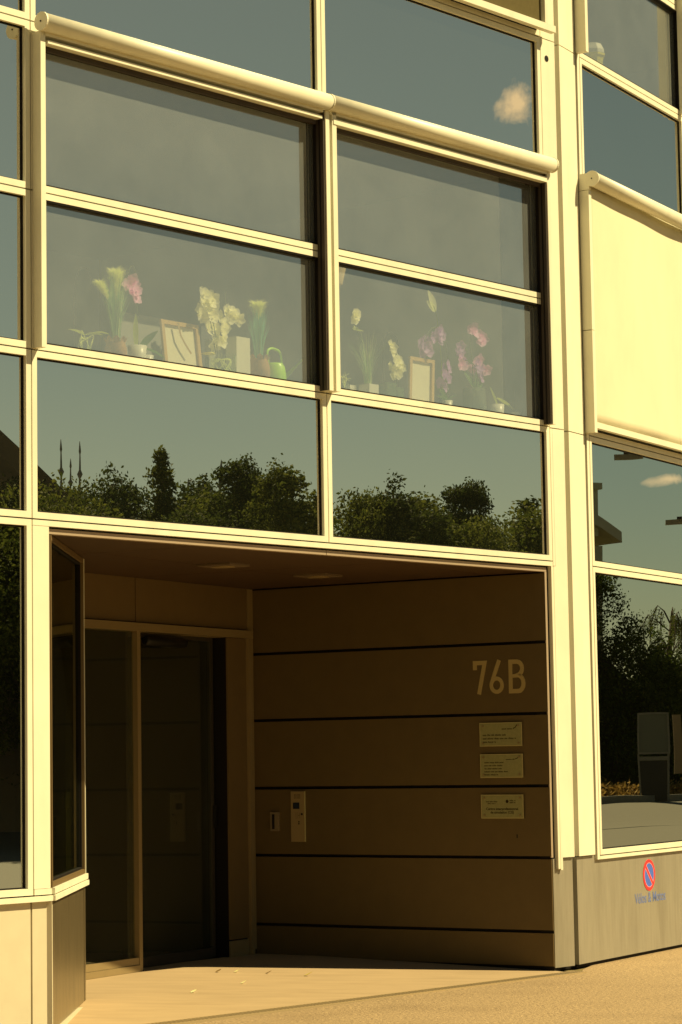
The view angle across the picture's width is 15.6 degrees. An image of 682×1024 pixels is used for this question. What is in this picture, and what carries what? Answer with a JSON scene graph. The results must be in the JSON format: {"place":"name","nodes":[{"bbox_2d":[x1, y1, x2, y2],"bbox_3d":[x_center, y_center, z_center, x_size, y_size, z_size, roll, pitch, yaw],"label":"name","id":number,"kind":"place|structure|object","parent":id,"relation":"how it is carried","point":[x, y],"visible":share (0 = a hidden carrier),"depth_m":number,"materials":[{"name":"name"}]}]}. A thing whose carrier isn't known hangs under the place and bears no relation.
{"place":"outdoors","nodes":[
{"label":"outdoors","id":0,"kind":"place"},
{"bbox_2d":[90,265,130,354],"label":"potted plant","id":1,"kind":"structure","parent":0,"point":[114,342],"depth_m":16.14,"materials":[{"name":"green plant"}]},
{"bbox_2d":[245,299,270,376],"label":"potted plant","id":2,"kind":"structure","parent":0,"point":[259,364],"depth_m":17.16,"materials":[{"name":"teal"}]},
{"bbox_2d":[68,954,560,1023],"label":"porch floor","id":3,"kind":"structure","parent":0,"point":[154,994],"depth_m":17.99,"materials":[{"name":"beige concrete"}]},
{"bbox_2d":[341,374,350,388],"bbox_3d":[0.023,-0.916,17.803,0.057,0.168,0.120,-6,-7,39],"label":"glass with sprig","id":4,"kind":"object","parent":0,"point":[344,384],"visible":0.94,"depth_m":17.81,"materials":[{"name":"green"}]},
{"bbox_2d":[192,947,681,1023],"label":"pavement","id":5,"kind":"structure","parent":0,"point":[645,989],"depth_m":16.55,"materials":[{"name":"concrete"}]},
{"bbox_2d":[561,947,680,971],"bbox_3d":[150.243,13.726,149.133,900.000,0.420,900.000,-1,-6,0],"label":"ground","id":6,"kind":"structure","parent":0,"point":[575,969],"depth_m":19.26,"materials":[{"name":"beige concrete"}]},
{"bbox_2d":[0,0,681,1023],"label":"office building","id":7,"kind":"structure","parent":6,"relation":"on","point":[236,608],"depth_m":19.45,"materials":[{"name":"metal"}]},
{"bbox_2d":[0,13,29,188],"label":"window","id":8,"kind":"structure","parent":7,"relation":"in","point":[14,31],"depth_m":15.42,"materials":[{"name":"glass"}]},
{"bbox_2d":[0,0,29,19],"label":"window","id":9,"kind":"structure","parent":7,"relation":"in","point":[20,9],"depth_m":15.48,"materials":[{"name":"metal"}]},
{"bbox_2d":[0,184,30,348],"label":"window","id":10,"kind":"structure","parent":7,"relation":"in","point":[15,244],"depth_m":15.32,"materials":[{"name":"glass"}]},
{"bbox_2d":[0,345,31,517],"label":"window","id":11,"kind":"structure","parent":7,"relation":"in","point":[15,363],"depth_m":15.22,"materials":[{"name":"metal"}]},
{"bbox_2d":[0,517,32,897],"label":"window","id":12,"kind":"structure","parent":7,"relation":"in","point":[16,744],"depth_m":15.05,"materials":[{"name":"glass"}]},
{"bbox_2d":[49,535,84,886],"bbox_3d":[-1.803,1.303,16.158,0.076,2.153,1.854,-1,-6,0],"label":"window","id":13,"kind":"structure","parent":7,"relation":"in","point":[66,596],"depth_m":16.32,"materials":[{"name":"clear glass"}]},
{"bbox_2d":[69,267,107,349],"bbox_3d":[-1.625,-1.278,15.998,0.075,0.588,0.357,-5,-7,36],"label":"orchid in glass","id":14,"kind":"object","parent":7,"relation":"on","point":[81,332],"visible":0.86,"depth_m":15.95,"materials":[{"name":"green"}]},
{"bbox_2d":[85,628,142,979],"bbox_3d":[-1.907,2.144,18.374,0.092,2.577,1.472,-4,-6,28],"label":"fixed door","id":15,"kind":"structure","parent":7,"relation":"in","point":[132,964],"depth_m":18.94,"materials":[{"name":"metal"}]},
{"bbox_2d":[121,265,163,358],"bbox_3d":[-1.298,-1.286,16.357,0.392,0.663,0.128,4,-7,-38],"label":"pink orchid","id":16,"kind":"object","parent":7,"relation":"on","point":[136,349],"visible":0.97,"depth_m":16.30,"materials":[{"name":"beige plant"}]},
{"bbox_2d":[120,312,171,360],"bbox_3d":[-1.331,-1.115,16.742,0.080,0.400,0.500,-6,-7,41],"label":"storage box","id":17,"kind":"object","parent":7,"relation":"on","point":[147,325],"visible":0.21,"depth_m":16.71,"materials":[{"name":"grey"}]},
{"bbox_2d":[121,632,216,967],"bbox_3d":[-1.342,2.260,19.642,0.070,2.574,1.290,-4,-6,28],"label":"sliding door","id":18,"kind":"structure","parent":7,"relation":"in","point":[177,957],"depth_m":19.54,"materials":[{"name":"grey metal"}]},
{"bbox_2d":[28,21,317,251],"bbox_3d":[-1.063,-2.444,16.541,0.090,1.066,2.738,-6,-7,41],"label":"window","id":19,"kind":"structure","parent":7,"relation":"in","point":[312,167],"depth_m":16.61,"materials":[{"name":"metal"}]},
{"bbox_2d":[28,0,320,90],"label":"window","id":20,"kind":"structure","parent":7,"relation":"in","point":[277,39],"depth_m":16.95,"materials":[{"name":"glass"}]},
{"bbox_2d":[29,190,325,392],"bbox_3d":[-1.046,-1.411,16.439,0.090,0.991,2.738,-6,-7,41],"label":"window","id":21,"kind":"structure","parent":7,"relation":"in","point":[54,201],"depth_m":16.48,"materials":[{"name":"metal"}]},
{"bbox_2d":[31,350,328,541],"bbox_3d":[-1.029,-0.392,16.339,0.090,1.041,2.738,-6,-7,41],"label":"window","id":22,"kind":"structure","parent":7,"relation":"in","point":[113,443],"depth_m":16.25,"materials":[{"name":"glass"}]},
{"bbox_2d":[159,319,202,366],"bbox_3d":[-1.066,-1.102,16.646,0.071,0.345,0.355,-6,-7,41],"label":"picture frame","id":23,"kind":"object","parent":7,"relation":"on","point":[180,341],"visible":0.71,"depth_m":16.65,"materials":[{"name":"white wood"}]},
{"bbox_2d":[199,326,212,366],"bbox_3d":[-1.004,-0.968,17.782,0.150,0.700,0.130,-6,-7,41],"label":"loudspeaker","id":24,"kind":"object","parent":7,"relation":"on","point":[204,334],"visible":0.14,"depth_m":17.72,"materials":[{"name":"grey"}]},
{"bbox_2d":[205,339,222,369],"bbox_3d":[-0.871,-1.035,17.018,0.040,0.280,0.130,-6,-7,41],"label":"grey box","id":25,"kind":"object","parent":7,"relation":"on","point":[209,358],"visible":0.29,"depth_m":16.98,"materials":[{"name":"grey"}]},
{"bbox_2d":[195,286,245,370],"bbox_3d":[-0.840,-1.222,16.878,0.210,0.624,0.436,-4,-6,29],"label":"white orchid","id":26,"kind":"object","parent":7,"relation":"on","point":[209,302],"visible":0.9,"depth_m":16.86,"materials":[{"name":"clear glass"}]},
{"bbox_2d":[226,336,249,373],"bbox_3d":[-0.705,-1.044,17.057,0.100,0.300,0.135,-6,-7,41],"label":"white box","id":27,"kind":"object","parent":7,"relation":"on","point":[238,347],"visible":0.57,"depth_m":17.02,"materials":[{"name":"white cardboard"}]},
{"bbox_2d":[270,812,279,830],"bbox_3d":[-0.542,2.536,20.377,0.080,0.154,0.023,-5,-7,33],"label":"card reader","id":28,"kind":"object","parent":7,"relation":"attached to","point":[274,821],"visible":1,"depth_m":20.37,"materials":[{"name":"brown"}]},
{"bbox_2d":[266,347,302,378],"bbox_3d":[-0.381,-1.005,17.362,0.369,0.272,0.144,3,-7,-36],"label":"watering can","id":29,"kind":"object","parent":7,"relation":"on","point":[277,369],"visible":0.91,"depth_m":17.26,"materials":[{"name":"green plastic"}]},
{"bbox_2d":[291,791,305,841],"bbox_3d":[-0.349,2.481,20.259,0.136,0.408,0.019,-5,-7,33],"label":"intercom","id":30,"kind":"object","parent":7,"relation":"attached to","point":[298,817],"visible":1,"depth_m":20.25,"materials":[{"name":"gold metal"}]},
{"bbox_2d":[293,802,298,808],"bbox_3d":[-0.365,2.394,20.272,0.062,0.052,0.002,-5,-7,33],"label":"camera window","id":31,"kind":"structure","parent":30,"relation":"in","point":[295,805],"depth_m":20.27,"materials":[{"name":"black glass"}]},
{"bbox_2d":[339,267,345,284],"bbox_3d":[-0.044,-2.226,18.080,0.160,1.160,0.158,-1,-6,0],"label":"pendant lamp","id":32,"kind":"object","parent":7,"relation":"hanging from","point":[341,273],"visible":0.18,"depth_m":17.99,"materials":[{"name":"beige"}]},
{"bbox_2d":[344,308,391,393],"bbox_3d":[0.200,-1.140,18.077,0.379,0.662,0.405,-1,-6,0],"label":"white cube pot","id":33,"kind":"object","parent":7,"relation":"on","point":[368,386],"visible":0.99,"depth_m":18.04,"materials":[{"name":"beige ceramic"}]},
{"bbox_2d":[382,332,406,387],"bbox_3d":[0.372,-1.057,18.283,0.223,0.532,0.100,4,-8,-43],"label":"orchid in green glass","id":34,"kind":"object","parent":7,"relation":"on","point":[398,368],"visible":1,"depth_m":18.30,"materials":[{"name":"grey"}]},
{"bbox_2d":[408,356,434,401],"bbox_3d":[0.598,-0.962,18.550,0.060,0.385,0.359,-6,-7,41],"label":"picture frame","id":35,"kind":"object","parent":7,"relation":"on","point":[421,377],"visible":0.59,"depth_m":18.57,"materials":[{"name":"white wood"}]},
{"bbox_2d":[320,0,542,154],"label":"window","id":36,"kind":"structure","parent":7,"relation":"in","point":[430,61],"depth_m":18.68,"materials":[{"name":"glass"}]},
{"bbox_2d":[323,109,540,298],"bbox_3d":[0.703,-2.274,18.556,0.090,1.066,2.612,-6,-7,41],"label":"window","id":37,"kind":"structure","parent":7,"relation":"in","point":[536,292],"depth_m":18.92,"materials":[{"name":"metal"}]},
{"bbox_2d":[427,290,442,399],"bbox_3d":[0.725,-1.214,18.843,0.058,0.942,0.184,-5,-7,38],"label":"pampas stem","id":38,"kind":"object","parent":7,"relation":"on","point":[432,304],"visible":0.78,"depth_m":18.86,"materials":[{"name":"beige plant"}]},
{"bbox_2d":[418,324,455,404],"bbox_3d":[0.729,-1.087,18.691,0.087,0.659,0.427,-6,-8,43],"label":"lilac orchid","id":39,"kind":"object","parent":7,"relation":"on","point":[426,343],"visible":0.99,"depth_m":18.70,"materials":[{"name":"pink plant"}]},
{"bbox_2d":[326,256,548,425],"bbox_3d":[0.720,-1.242,18.454,0.090,0.991,2.612,-6,-7,41],"label":"window","id":40,"kind":"structure","parent":7,"relation":"in","point":[348,263],"depth_m":18.63,"materials":[{"name":"metal"}]},
{"bbox_2d":[326,394,552,560],"bbox_3d":[0.736,-0.222,18.353,0.090,1.041,2.612,-6,-7,41],"label":"window","id":41,"kind":"structure","parent":7,"relation":"in","point":[400,476],"depth_m":18.29,"materials":[{"name":"glass"}]},
{"bbox_2d":[455,322,492,409],"bbox_3d":[1.009,-1.091,19.001,0.180,0.720,0.378,-4,-6,25],"label":"pink orchid","id":42,"kind":"object","parent":7,"relation":"on","point":[479,368],"visible":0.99,"depth_m":19.03,"materials":[{"name":"green"}]},
{"bbox_2d":[432,0,539,36],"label":"window","id":43,"kind":"structure","parent":7,"relation":"in","point":[452,3],"depth_m":19.19,"materials":[{"name":"metal"}]},
{"bbox_2d":[473,659,525,694],"bbox_3d":[1.230,1.282,19.349,0.464,0.272,0.004,-5,-7,33],"label":"house number","id":44,"kind":"object","parent":7,"relation":"attached to","point":[494,677],"visible":1,"depth_m":19.33,"materials":[{"name":"gold metal"}]},
{"bbox_2d":[479,722,521,746],"bbox_3d":[1.240,1.725,19.292,0.375,0.183,0.024,-5,-7,33],"label":"wall plaque","id":45,"kind":"object","parent":7,"relation":"attached to","point":[502,734],"depth_m":19.28,"materials":[{"name":"beige"}]},
{"bbox_2d":[489,386,512,412],"bbox_3d":[1.235,-0.834,19.264,0.111,0.253,0.264,-4,-6,27],"label":"white pot","id":46,"kind":"object","parent":7,"relation":"on","point":[496,407],"visible":0.68,"depth_m":19.17,"materials":[{"name":"beige ceramic"}]},
{"bbox_2d":[480,754,522,777],"bbox_3d":[1.245,1.966,19.267,0.377,0.183,0.024,-5,-7,33],"label":"wall plaque","id":47,"kind":"object","parent":7,"relation":"attached to","point":[501,765],"depth_m":19.26,"materials":[{"name":"beige"}]},
{"bbox_2d":[481,795,523,817],"bbox_3d":[1.249,2.278,19.237,0.374,0.183,0.024,-5,-7,33],"label":"wall plaque","id":48,"kind":"object","parent":7,"relation":"attached to","point":[502,806],"depth_m":19.23,"materials":[{"name":"beige"}]},
{"bbox_2d":[511,390,519,414],"bbox_3d":[1.358,-0.829,19.378,0.076,0.260,0.076,-1,-6,0],"label":"pot","id":49,"kind":"object","parent":7,"relation":"on","point":[516,413],"visible":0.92,"depth_m":19.38,"materials":[{"name":"beige ceramic"}]},
{"bbox_2d":[584,42,604,63],"bbox_3d":[2.120,-3.812,20.949,0.210,0.271,0.210,-1,-6,0],"label":"sharps bin","id":50,"kind":"object","parent":7,"relation":"on","point":[596,52],"visible":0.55,"depth_m":20.87,"materials":[{"name":"plastic"}]},
{"bbox_2d":[579,58,681,213],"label":"window","id":51,"kind":"structure","parent":7,"relation":"in","point":[630,139],"depth_m":21.17,"materials":[{"name":"glass"}]},
{"bbox_2d":[579,0,681,116],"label":"window","id":52,"kind":"structure","parent":7,"relation":"in","point":[664,5],"depth_m":22.20,"materials":[{"name":"metal"}]},
{"bbox_2d":[589,436,681,578],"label":"window","id":53,"kind":"structure","parent":7,"relation":"in","point":[636,494],"depth_m":20.76,"materials":[{"name":"glass"}]},
{"bbox_2d":[589,430,681,459],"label":"window","id":54,"kind":"structure","parent":7,"relation":"in","point":[603,435],"depth_m":20.82,"materials":[{"name":"metal"}]},
{"bbox_2d":[592,567,681,854],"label":"window","id":55,"kind":"structure","parent":7,"relation":"in","point":[638,617],"depth_m":20.55,"materials":[{"name":"glass"}]},
{"bbox_2d":[635,859,665,903],"bbox_3d":[2.549,3.039,20.517,0.003,0.350,0.658,-4,-6,29],"label":"no parking sign","id":56,"kind":"object","parent":7,"relation":"attached to","point":[649,874],"visible":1,"depth_m":20.50,"materials":[{"name":"blue"}]},
{"bbox_2d":[147,971,586,1023],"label":"drain channel","id":57,"kind":"object","parent":6,"relation":"on","point":[293,1007],"visible":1,"depth_m":16.89,"materials":[{"name":"brown"}]}
]}

